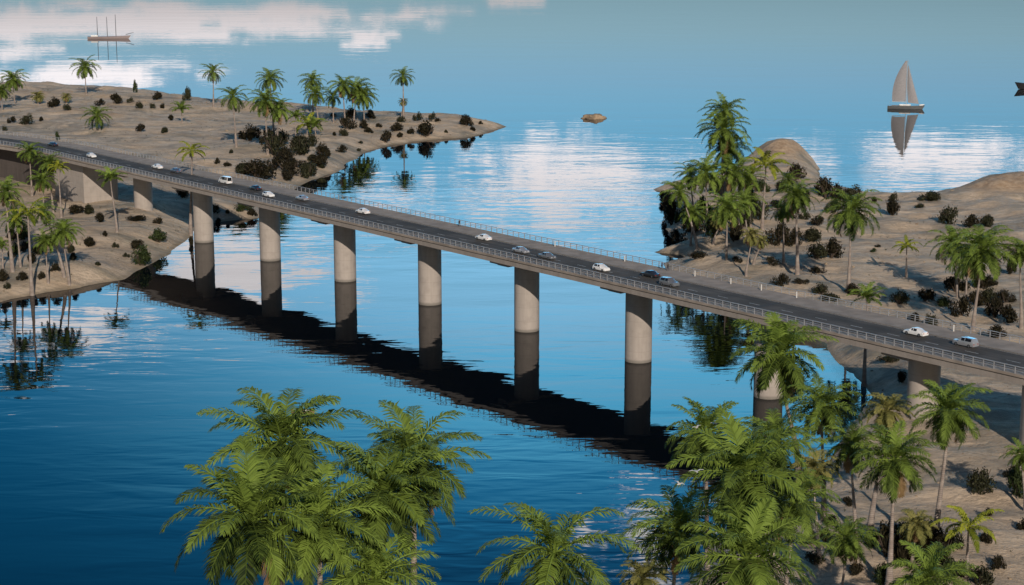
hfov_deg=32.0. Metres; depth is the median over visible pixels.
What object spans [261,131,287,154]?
shrub
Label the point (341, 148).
shrub
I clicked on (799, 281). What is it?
shrub
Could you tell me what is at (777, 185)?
shrub
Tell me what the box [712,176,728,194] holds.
shrub
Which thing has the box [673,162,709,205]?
palm tree
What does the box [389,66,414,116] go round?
palm tree
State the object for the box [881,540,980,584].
palm tree
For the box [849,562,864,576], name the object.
shrub
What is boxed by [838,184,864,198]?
shrub
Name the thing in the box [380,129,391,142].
shrub
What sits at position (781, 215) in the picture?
palm tree
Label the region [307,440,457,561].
palm tree
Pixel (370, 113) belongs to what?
shrub
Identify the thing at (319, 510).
palm tree
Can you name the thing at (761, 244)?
palm tree
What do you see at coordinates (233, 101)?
palm tree
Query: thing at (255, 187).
car
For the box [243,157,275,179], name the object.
shrub
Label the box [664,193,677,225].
shrub
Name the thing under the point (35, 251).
shrub
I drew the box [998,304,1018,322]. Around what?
shrub
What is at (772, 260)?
shrub
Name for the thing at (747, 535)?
palm tree
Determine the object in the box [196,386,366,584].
palm tree
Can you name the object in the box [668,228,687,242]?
shrub
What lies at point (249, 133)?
shrub
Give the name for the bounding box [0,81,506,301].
land
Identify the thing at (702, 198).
shrub
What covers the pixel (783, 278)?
shrub
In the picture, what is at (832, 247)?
shrub
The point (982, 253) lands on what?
palm tree
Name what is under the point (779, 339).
palm tree
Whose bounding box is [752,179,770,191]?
shrub
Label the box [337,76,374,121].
palm tree
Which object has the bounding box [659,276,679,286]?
car
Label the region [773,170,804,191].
palm tree
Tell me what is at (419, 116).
shrub
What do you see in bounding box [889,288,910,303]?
shrub
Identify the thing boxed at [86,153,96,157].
car
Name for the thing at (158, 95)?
shrub
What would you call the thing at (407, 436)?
palm tree
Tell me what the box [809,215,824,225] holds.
shrub
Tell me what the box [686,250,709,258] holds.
shrub
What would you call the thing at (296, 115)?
palm tree
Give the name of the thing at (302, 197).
car
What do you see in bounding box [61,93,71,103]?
palm tree
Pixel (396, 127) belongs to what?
shrub
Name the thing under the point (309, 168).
shrub
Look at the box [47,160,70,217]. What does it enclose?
palm tree
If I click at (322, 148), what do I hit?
shrub
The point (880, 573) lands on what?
shrub
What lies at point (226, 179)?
car
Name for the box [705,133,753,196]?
palm tree
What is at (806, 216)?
shrub
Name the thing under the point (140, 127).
shrub
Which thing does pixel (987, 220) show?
shrub
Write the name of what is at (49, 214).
palm tree
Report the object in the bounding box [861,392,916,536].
palm tree
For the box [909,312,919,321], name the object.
shrub
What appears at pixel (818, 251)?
shrub
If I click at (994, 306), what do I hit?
shrub
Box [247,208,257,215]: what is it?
shrub
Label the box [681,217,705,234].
shrub
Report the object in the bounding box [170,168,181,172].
car
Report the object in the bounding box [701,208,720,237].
shrub
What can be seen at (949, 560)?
shrub
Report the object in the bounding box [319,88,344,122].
palm tree
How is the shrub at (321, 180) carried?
on the land at (84, 270)
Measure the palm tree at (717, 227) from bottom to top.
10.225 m
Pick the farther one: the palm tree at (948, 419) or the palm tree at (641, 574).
the palm tree at (948, 419)
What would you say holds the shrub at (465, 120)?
on the land at (84, 270)
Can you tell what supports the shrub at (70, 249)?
on the land at (84, 270)
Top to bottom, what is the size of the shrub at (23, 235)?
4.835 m
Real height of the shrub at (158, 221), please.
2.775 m
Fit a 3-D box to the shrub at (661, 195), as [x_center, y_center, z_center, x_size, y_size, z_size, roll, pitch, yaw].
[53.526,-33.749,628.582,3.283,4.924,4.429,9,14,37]
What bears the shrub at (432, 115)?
on the land at (84, 270)
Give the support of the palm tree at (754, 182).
on the land at (1003, 193)
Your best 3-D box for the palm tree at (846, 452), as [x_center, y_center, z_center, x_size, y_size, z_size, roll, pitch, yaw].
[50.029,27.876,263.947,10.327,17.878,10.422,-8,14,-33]
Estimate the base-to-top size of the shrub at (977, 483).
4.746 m
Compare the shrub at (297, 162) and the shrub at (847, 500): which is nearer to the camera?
the shrub at (847, 500)
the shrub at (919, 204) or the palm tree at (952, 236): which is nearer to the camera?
the palm tree at (952, 236)
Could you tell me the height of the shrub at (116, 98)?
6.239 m
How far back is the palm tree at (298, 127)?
791.94 m
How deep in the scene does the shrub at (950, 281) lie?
458.21 m
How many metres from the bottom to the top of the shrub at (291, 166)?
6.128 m
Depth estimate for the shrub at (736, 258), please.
488.53 m
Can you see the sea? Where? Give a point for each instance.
(108, 390)
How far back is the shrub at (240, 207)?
594.83 m
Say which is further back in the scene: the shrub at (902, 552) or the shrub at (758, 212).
the shrub at (758, 212)
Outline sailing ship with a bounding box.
[87,17,133,38]
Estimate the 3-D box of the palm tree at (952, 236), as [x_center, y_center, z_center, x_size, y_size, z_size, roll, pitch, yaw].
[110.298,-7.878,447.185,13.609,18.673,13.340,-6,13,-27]
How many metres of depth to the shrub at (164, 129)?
802.29 m
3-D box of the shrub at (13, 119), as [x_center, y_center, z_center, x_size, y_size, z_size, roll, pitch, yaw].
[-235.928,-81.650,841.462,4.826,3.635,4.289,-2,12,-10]
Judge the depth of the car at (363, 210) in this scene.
478.23 m
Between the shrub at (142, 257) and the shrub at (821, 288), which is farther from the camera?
the shrub at (142, 257)
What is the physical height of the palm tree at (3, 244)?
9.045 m
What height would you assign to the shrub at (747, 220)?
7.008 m
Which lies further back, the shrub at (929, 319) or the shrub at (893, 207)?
the shrub at (893, 207)
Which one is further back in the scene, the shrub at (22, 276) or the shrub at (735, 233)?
the shrub at (735, 233)
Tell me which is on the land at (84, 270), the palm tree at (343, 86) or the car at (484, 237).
the palm tree at (343, 86)
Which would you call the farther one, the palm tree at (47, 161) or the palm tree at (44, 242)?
the palm tree at (47, 161)
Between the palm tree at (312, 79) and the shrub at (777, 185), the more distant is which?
the palm tree at (312, 79)
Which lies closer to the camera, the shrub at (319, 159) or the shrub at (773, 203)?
the shrub at (773, 203)
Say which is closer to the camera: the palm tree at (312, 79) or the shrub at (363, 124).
the shrub at (363, 124)
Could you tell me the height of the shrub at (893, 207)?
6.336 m
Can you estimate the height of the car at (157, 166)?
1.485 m
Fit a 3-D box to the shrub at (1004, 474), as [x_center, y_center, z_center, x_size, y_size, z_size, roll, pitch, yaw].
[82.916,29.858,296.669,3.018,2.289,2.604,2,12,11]
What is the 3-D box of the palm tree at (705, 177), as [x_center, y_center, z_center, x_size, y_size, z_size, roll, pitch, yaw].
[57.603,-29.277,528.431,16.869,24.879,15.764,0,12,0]
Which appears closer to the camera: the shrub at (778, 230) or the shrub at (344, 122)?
the shrub at (778, 230)
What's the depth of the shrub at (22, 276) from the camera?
474.26 m
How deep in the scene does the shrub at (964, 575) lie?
251.08 m
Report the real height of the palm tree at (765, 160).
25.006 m
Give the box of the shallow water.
[823,342,871,398]
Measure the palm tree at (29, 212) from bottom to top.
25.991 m
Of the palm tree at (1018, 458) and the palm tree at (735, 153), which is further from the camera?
the palm tree at (735, 153)
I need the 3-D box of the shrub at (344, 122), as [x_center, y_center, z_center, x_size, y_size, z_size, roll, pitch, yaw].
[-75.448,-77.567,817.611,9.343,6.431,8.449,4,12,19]
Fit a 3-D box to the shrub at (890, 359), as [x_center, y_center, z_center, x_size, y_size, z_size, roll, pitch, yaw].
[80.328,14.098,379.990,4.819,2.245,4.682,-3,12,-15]
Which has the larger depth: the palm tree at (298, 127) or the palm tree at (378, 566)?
the palm tree at (298, 127)
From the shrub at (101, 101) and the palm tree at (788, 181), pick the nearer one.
the palm tree at (788, 181)
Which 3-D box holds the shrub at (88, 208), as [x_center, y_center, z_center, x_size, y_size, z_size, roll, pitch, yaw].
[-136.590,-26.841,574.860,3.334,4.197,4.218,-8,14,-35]
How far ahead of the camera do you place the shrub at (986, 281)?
458.77 m
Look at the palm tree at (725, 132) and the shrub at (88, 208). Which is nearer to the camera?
the palm tree at (725, 132)
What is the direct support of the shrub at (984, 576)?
on the land at (1003, 193)
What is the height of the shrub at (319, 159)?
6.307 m
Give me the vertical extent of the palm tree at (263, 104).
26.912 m
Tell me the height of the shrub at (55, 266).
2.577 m
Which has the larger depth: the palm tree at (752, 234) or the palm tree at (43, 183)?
the palm tree at (43, 183)
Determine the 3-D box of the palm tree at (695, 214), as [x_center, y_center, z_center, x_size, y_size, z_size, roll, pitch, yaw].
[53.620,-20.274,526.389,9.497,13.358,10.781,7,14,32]
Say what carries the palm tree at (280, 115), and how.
on the land at (84, 270)
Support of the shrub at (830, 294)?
on the land at (1003, 193)
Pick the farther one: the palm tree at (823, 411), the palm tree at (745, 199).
the palm tree at (745, 199)
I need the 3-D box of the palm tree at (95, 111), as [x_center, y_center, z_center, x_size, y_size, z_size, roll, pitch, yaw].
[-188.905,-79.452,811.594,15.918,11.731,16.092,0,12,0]
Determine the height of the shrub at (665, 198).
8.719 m
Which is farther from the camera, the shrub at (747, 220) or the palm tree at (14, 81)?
the palm tree at (14, 81)
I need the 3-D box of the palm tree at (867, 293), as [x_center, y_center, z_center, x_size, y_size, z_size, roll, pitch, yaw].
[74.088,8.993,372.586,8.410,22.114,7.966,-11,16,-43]
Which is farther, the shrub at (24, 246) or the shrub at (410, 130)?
the shrub at (410, 130)
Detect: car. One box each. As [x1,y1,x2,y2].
[47,142,57,146]
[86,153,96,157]
[151,164,162,168]
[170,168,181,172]
[218,176,231,183]
[249,185,261,190]
[262,191,274,197]
[295,195,308,200]
[355,208,369,213]
[475,234,491,240]
[512,246,529,253]
[538,252,555,259]
[592,263,609,271]
[640,270,659,277]
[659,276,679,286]
[903,327,928,336]
[952,336,978,347]
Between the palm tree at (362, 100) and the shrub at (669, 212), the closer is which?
the shrub at (669, 212)
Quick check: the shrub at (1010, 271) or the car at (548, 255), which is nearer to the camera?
the car at (548, 255)
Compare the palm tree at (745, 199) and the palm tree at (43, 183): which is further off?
the palm tree at (43, 183)
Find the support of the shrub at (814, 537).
on the land at (1003, 193)
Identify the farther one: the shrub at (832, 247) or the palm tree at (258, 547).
the shrub at (832, 247)
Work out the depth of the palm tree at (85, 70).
972.10 m
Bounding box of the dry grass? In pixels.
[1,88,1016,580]
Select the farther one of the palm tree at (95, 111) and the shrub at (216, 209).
the palm tree at (95, 111)
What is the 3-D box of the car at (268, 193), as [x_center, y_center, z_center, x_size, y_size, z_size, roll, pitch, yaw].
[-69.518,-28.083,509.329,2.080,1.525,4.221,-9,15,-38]
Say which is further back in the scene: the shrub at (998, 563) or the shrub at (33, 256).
the shrub at (33, 256)
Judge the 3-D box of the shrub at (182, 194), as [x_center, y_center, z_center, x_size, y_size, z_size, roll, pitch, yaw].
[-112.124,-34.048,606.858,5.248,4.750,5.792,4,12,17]
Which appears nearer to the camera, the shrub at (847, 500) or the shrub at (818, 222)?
the shrub at (847, 500)
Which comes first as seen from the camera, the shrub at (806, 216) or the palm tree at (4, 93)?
the shrub at (806, 216)
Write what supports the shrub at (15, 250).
on the land at (84, 270)
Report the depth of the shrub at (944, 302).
438.89 m
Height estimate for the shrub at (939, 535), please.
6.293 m
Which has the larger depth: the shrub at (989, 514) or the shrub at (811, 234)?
the shrub at (811, 234)
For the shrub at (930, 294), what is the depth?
443.84 m
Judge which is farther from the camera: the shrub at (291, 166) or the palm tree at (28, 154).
the shrub at (291, 166)
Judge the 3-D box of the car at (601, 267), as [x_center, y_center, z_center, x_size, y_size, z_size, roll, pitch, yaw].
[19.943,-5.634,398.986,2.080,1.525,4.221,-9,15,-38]
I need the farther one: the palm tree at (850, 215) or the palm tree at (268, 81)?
the palm tree at (268, 81)
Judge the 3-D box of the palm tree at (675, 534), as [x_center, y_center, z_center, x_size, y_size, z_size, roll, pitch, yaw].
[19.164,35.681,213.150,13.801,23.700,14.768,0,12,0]
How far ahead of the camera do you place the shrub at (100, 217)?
553.86 m
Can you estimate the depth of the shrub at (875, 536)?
261.19 m
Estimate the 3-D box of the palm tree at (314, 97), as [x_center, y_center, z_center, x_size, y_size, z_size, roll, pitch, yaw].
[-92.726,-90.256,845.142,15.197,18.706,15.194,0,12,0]
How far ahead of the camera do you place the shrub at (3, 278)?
472.00 m
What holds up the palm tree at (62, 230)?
on the land at (84, 270)
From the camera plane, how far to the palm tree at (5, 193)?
476.22 m
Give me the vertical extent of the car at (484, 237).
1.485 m
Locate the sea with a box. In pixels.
[0,0,1023,584]
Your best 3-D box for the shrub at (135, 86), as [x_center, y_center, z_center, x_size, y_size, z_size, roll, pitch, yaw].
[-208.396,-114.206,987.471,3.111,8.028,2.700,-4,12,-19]
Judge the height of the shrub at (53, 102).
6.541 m
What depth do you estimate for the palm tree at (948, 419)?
254.62 m
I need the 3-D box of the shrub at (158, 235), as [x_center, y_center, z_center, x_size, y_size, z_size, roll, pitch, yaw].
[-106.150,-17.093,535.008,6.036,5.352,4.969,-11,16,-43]
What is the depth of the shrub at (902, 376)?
364.96 m
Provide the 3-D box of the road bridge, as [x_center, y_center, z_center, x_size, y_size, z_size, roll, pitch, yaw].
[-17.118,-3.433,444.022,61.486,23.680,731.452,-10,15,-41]
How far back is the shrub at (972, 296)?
441.40 m
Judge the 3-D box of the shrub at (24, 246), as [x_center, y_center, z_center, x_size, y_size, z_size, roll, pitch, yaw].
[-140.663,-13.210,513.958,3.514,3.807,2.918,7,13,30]
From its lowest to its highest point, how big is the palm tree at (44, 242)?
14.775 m
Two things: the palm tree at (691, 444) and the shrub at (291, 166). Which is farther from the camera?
the shrub at (291, 166)
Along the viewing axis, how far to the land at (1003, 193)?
438.31 m
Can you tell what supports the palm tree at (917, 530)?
on the land at (1003, 193)
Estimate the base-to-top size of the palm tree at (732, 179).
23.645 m
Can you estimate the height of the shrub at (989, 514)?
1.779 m
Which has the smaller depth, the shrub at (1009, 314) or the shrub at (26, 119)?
the shrub at (1009, 314)
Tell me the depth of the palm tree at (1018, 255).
400.41 m
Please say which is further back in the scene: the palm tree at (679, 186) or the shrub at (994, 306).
the palm tree at (679, 186)
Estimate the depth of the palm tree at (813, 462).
252.55 m
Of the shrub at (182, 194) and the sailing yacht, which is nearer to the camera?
the shrub at (182, 194)
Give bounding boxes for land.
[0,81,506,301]
[653,138,1023,584]
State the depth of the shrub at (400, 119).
845.83 m
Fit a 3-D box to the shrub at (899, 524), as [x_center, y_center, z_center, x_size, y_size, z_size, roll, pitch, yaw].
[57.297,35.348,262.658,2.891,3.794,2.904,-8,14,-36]
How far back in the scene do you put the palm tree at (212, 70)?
899.17 m
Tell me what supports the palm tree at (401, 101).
on the land at (84, 270)
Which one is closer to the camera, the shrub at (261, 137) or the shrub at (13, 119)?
the shrub at (261, 137)
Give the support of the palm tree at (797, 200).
on the land at (1003, 193)
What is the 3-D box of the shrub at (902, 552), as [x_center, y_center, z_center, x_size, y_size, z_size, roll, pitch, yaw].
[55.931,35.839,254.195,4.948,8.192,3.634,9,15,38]
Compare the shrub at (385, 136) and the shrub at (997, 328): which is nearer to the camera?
the shrub at (997, 328)
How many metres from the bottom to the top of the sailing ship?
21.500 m
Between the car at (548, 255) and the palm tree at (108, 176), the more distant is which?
the palm tree at (108, 176)
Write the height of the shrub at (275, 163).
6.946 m
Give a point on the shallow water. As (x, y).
(858, 382)
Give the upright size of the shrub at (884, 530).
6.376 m
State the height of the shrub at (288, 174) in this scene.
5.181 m
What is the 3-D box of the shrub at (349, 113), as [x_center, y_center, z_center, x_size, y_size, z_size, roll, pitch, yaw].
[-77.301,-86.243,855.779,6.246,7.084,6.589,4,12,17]
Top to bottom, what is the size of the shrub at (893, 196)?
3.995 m
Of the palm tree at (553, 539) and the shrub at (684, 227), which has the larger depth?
the shrub at (684, 227)
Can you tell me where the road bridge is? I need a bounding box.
[0,131,1023,447]
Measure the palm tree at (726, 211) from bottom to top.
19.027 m
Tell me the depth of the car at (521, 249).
420.27 m
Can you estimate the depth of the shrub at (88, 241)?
520.14 m
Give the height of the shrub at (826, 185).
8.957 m
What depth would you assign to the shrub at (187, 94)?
935.65 m
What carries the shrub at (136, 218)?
on the land at (84, 270)
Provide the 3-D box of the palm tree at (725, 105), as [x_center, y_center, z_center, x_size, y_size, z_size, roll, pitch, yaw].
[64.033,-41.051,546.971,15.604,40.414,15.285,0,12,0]
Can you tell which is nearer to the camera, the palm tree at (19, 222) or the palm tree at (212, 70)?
the palm tree at (19, 222)
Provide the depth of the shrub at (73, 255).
492.42 m
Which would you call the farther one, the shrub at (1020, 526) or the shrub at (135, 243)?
the shrub at (135, 243)
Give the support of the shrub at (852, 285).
on the land at (1003, 193)
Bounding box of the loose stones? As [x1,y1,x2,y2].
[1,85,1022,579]
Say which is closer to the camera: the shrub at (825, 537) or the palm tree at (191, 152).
the shrub at (825, 537)
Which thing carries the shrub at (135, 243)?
on the land at (84, 270)
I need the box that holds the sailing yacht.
[887,61,924,108]
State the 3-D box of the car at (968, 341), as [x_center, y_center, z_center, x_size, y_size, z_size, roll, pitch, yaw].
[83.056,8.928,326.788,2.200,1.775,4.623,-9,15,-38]
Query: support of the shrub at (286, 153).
on the land at (84, 270)
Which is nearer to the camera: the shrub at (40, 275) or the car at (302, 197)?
the shrub at (40, 275)
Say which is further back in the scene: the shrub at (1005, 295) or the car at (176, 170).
the car at (176, 170)
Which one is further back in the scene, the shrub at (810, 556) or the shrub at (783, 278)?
the shrub at (783, 278)
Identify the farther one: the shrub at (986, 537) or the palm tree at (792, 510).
the shrub at (986, 537)
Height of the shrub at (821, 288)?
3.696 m
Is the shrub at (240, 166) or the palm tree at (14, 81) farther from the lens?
the palm tree at (14, 81)
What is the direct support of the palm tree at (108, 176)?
on the land at (84, 270)
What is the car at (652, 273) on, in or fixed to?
on the road bridge
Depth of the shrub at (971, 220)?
543.76 m
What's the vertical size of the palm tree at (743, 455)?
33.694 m
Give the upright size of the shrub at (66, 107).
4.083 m
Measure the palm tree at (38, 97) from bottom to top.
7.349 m
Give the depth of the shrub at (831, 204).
568.74 m
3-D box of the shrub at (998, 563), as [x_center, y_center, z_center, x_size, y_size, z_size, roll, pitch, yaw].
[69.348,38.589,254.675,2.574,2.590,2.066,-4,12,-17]
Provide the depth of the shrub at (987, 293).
442.27 m
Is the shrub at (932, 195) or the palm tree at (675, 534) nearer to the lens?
the palm tree at (675, 534)
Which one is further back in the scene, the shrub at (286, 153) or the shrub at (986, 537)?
the shrub at (286, 153)
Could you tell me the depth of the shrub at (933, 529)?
256.36 m
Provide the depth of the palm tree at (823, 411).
271.21 m
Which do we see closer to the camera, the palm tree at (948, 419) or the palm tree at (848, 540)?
the palm tree at (848, 540)
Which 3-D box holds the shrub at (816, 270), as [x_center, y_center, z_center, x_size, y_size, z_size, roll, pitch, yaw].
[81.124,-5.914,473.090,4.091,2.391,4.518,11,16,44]
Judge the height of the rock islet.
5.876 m
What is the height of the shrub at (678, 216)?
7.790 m
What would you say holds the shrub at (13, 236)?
on the land at (84, 270)
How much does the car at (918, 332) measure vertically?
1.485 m
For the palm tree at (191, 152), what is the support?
on the land at (84, 270)
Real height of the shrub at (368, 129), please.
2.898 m
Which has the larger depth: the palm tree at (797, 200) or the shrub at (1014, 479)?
the palm tree at (797, 200)
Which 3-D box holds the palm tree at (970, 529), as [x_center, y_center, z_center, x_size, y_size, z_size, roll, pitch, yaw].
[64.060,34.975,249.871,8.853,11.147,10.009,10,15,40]
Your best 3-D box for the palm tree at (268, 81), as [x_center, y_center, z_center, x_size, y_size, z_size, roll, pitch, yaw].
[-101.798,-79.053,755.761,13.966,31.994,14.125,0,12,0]
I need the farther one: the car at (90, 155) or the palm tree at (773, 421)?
the car at (90, 155)
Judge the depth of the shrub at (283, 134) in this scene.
755.19 m
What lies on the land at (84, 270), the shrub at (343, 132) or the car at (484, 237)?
the shrub at (343, 132)
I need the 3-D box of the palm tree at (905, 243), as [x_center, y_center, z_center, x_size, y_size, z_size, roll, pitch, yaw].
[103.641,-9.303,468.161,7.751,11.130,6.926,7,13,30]
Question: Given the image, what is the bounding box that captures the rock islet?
[581,113,606,118]
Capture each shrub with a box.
[0,269,8,281]
[3,281,10,288]
[6,116,16,122]
[6,228,16,240]
[7,242,20,256]
[14,227,27,239]
[16,272,27,280]
[18,113,34,124]
[19,241,28,251]
[27,251,36,263]
[31,246,43,254]
[35,271,45,279]
[47,96,59,106]
[49,262,60,271]
[63,104,71,109]
[67,245,74,252]
[68,204,83,213]
[69,252,76,259]
[82,236,95,246]
[84,203,93,213]
[94,99,104,105]
[95,212,103,221]
[109,93,122,102]
[125,214,146,220]
[129,239,143,248]
[130,244,151,265]
[133,81,137,92]
[135,101,142,107]
[135,123,144,131]
[148,227,166,242]
[152,91,162,99]
[152,217,163,223]
[161,126,167,132]
[175,189,189,197]
[182,86,191,99]
[213,204,220,213]
[234,161,247,174]
[234,204,253,211]
[237,123,261,140]
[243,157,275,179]
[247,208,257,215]
[258,127,274,144]
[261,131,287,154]
[261,154,284,170]
[274,128,290,142]
[276,147,297,160]
[277,160,299,174]
[281,168,293,180]
[286,157,305,165]
[289,132,309,154]
[298,160,317,177]
[305,131,318,145]
[309,153,329,166]
[314,141,331,156]
[317,177,325,182]
[335,145,347,152]
[338,116,357,128]
[339,128,348,135]
[343,105,355,117]
[359,119,368,128]
[364,127,372,132]
[366,109,375,118]
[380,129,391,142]
[390,122,403,131]
[396,116,405,121]
[407,126,414,133]
[412,111,422,120]
[416,118,433,135]
[428,113,435,119]
[460,114,473,125]
[659,190,666,201]
[660,192,675,211]
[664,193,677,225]
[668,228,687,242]
[673,205,687,222]
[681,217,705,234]
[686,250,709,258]
[696,195,713,216]
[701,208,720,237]
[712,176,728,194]
[728,220,743,240]
[732,255,742,262]
[736,213,753,226]
[750,201,768,219]
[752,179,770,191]
[762,222,792,245]
[765,256,780,265]
[769,199,782,207]
[770,273,790,286]
[775,181,787,191]
[782,226,804,245]
[787,162,806,179]
[792,278,809,284]
[797,210,812,219]
[803,226,822,241]
[804,547,825,564]
[806,240,827,258]
[806,531,815,544]
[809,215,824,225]
[809,266,826,273]
[810,282,828,294]
[813,175,842,198]
[819,292,840,301]
[820,527,831,541]
[823,200,840,211]
[823,515,838,523]
[824,237,844,257]
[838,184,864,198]
[842,496,851,506]
[844,282,861,294]
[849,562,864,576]
[863,531,879,547]
[871,561,885,584]
[873,520,899,557]
[877,356,899,362]
[886,198,900,214]
[888,193,898,201]
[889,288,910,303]
[893,520,919,562]
[894,521,905,536]
[897,370,907,382]
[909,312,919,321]
[914,202,923,207]
[916,190,940,200]
[918,287,935,301]
[918,519,938,553]
[925,313,938,325]
[930,528,955,564]
[933,296,952,306]
[937,204,958,224]
[939,554,958,579]
[943,274,970,291]
[948,295,972,316]
[950,530,965,549]
[954,559,969,577]
[961,213,981,227]
[966,466,996,494]
[968,290,987,305]
[968,561,995,584]
[971,274,994,288]
[979,530,992,543]
[980,214,994,226]
[980,285,998,302]
[983,296,1003,317]
[983,507,992,515]
[987,324,1006,337]
[990,554,1007,569]
[996,288,1016,302]
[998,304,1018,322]
[1002,465,1014,477]
[1005,263,1016,274]
[1006,462,1022,497]
[1016,517,1023,529]
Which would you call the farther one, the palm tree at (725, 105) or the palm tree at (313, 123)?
the palm tree at (313, 123)
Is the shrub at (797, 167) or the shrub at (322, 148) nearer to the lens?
the shrub at (797, 167)
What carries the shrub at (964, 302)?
on the land at (1003, 193)
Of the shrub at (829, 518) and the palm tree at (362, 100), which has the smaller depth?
the shrub at (829, 518)
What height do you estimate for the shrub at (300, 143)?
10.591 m
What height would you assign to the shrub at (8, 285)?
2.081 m
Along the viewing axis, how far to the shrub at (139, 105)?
891.42 m
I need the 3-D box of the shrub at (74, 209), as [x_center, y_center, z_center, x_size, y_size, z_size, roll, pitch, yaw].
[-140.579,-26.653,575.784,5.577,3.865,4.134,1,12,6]
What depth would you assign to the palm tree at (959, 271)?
441.69 m
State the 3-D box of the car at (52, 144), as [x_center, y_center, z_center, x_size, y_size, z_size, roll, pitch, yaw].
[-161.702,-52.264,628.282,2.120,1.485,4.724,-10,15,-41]
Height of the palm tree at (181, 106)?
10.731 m
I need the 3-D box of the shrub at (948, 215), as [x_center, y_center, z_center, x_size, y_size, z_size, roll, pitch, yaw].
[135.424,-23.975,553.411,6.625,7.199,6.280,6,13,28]
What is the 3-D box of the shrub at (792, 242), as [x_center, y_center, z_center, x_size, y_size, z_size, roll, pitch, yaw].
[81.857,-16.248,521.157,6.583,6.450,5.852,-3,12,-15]
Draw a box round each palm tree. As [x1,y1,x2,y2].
[0,69,29,103]
[0,82,12,110]
[0,175,29,272]
[0,206,35,267]
[0,237,12,268]
[1,197,48,295]
[13,141,45,195]
[25,200,65,277]
[27,170,57,202]
[27,228,57,283]
[30,91,44,104]
[33,152,63,213]
[41,219,85,285]
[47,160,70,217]
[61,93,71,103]
[69,55,101,94]
[80,106,112,129]
[94,166,127,232]
[160,435,337,584]
[169,100,193,122]
[175,141,208,235]
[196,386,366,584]
[199,63,228,106]
[215,84,252,147]
[245,88,282,154]
[254,67,287,134]
[255,460,400,584]
[261,98,294,134]
[288,109,306,135]
[290,112,322,133]
[297,70,324,115]
[300,83,329,117]
[301,116,327,135]
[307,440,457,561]
[318,527,441,584]
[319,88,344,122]
[327,74,359,118]
[336,400,491,584]
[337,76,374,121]
[350,86,379,119]
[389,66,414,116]
[397,98,407,115]
[468,502,641,584]
[616,558,673,584]
[617,485,723,584]
[657,177,702,249]
[664,397,748,583]
[665,407,827,562]
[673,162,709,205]
[674,496,835,584]
[678,200,708,245]
[679,151,735,234]
[695,110,751,208]
[697,91,747,195]
[697,191,754,259]
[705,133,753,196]
[709,210,730,244]
[714,155,759,224]
[728,311,838,474]
[731,185,766,241]
[731,408,816,578]
[732,166,768,227]
[738,147,793,229]
[739,227,764,275]
[752,235,768,264]
[766,201,799,263]
[766,468,843,584]
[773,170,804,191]
[773,179,820,274]
[781,374,865,521]
[788,447,843,563]
[810,515,883,584]
[815,422,883,536]
[817,188,882,292]
[847,281,886,386]
[849,420,946,584]
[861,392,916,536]
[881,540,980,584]
[892,234,922,277]
[894,508,938,566]
[906,379,992,532]
[924,225,976,297]
[930,505,1004,579]
[939,244,975,297]
[943,224,1023,330]
[999,239,1023,328]
[999,437,1023,510]
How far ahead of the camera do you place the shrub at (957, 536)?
261.00 m
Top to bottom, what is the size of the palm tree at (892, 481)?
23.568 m
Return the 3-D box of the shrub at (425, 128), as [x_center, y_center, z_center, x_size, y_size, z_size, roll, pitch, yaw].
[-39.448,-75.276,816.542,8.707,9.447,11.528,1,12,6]
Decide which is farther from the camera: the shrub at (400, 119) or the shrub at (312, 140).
the shrub at (400, 119)

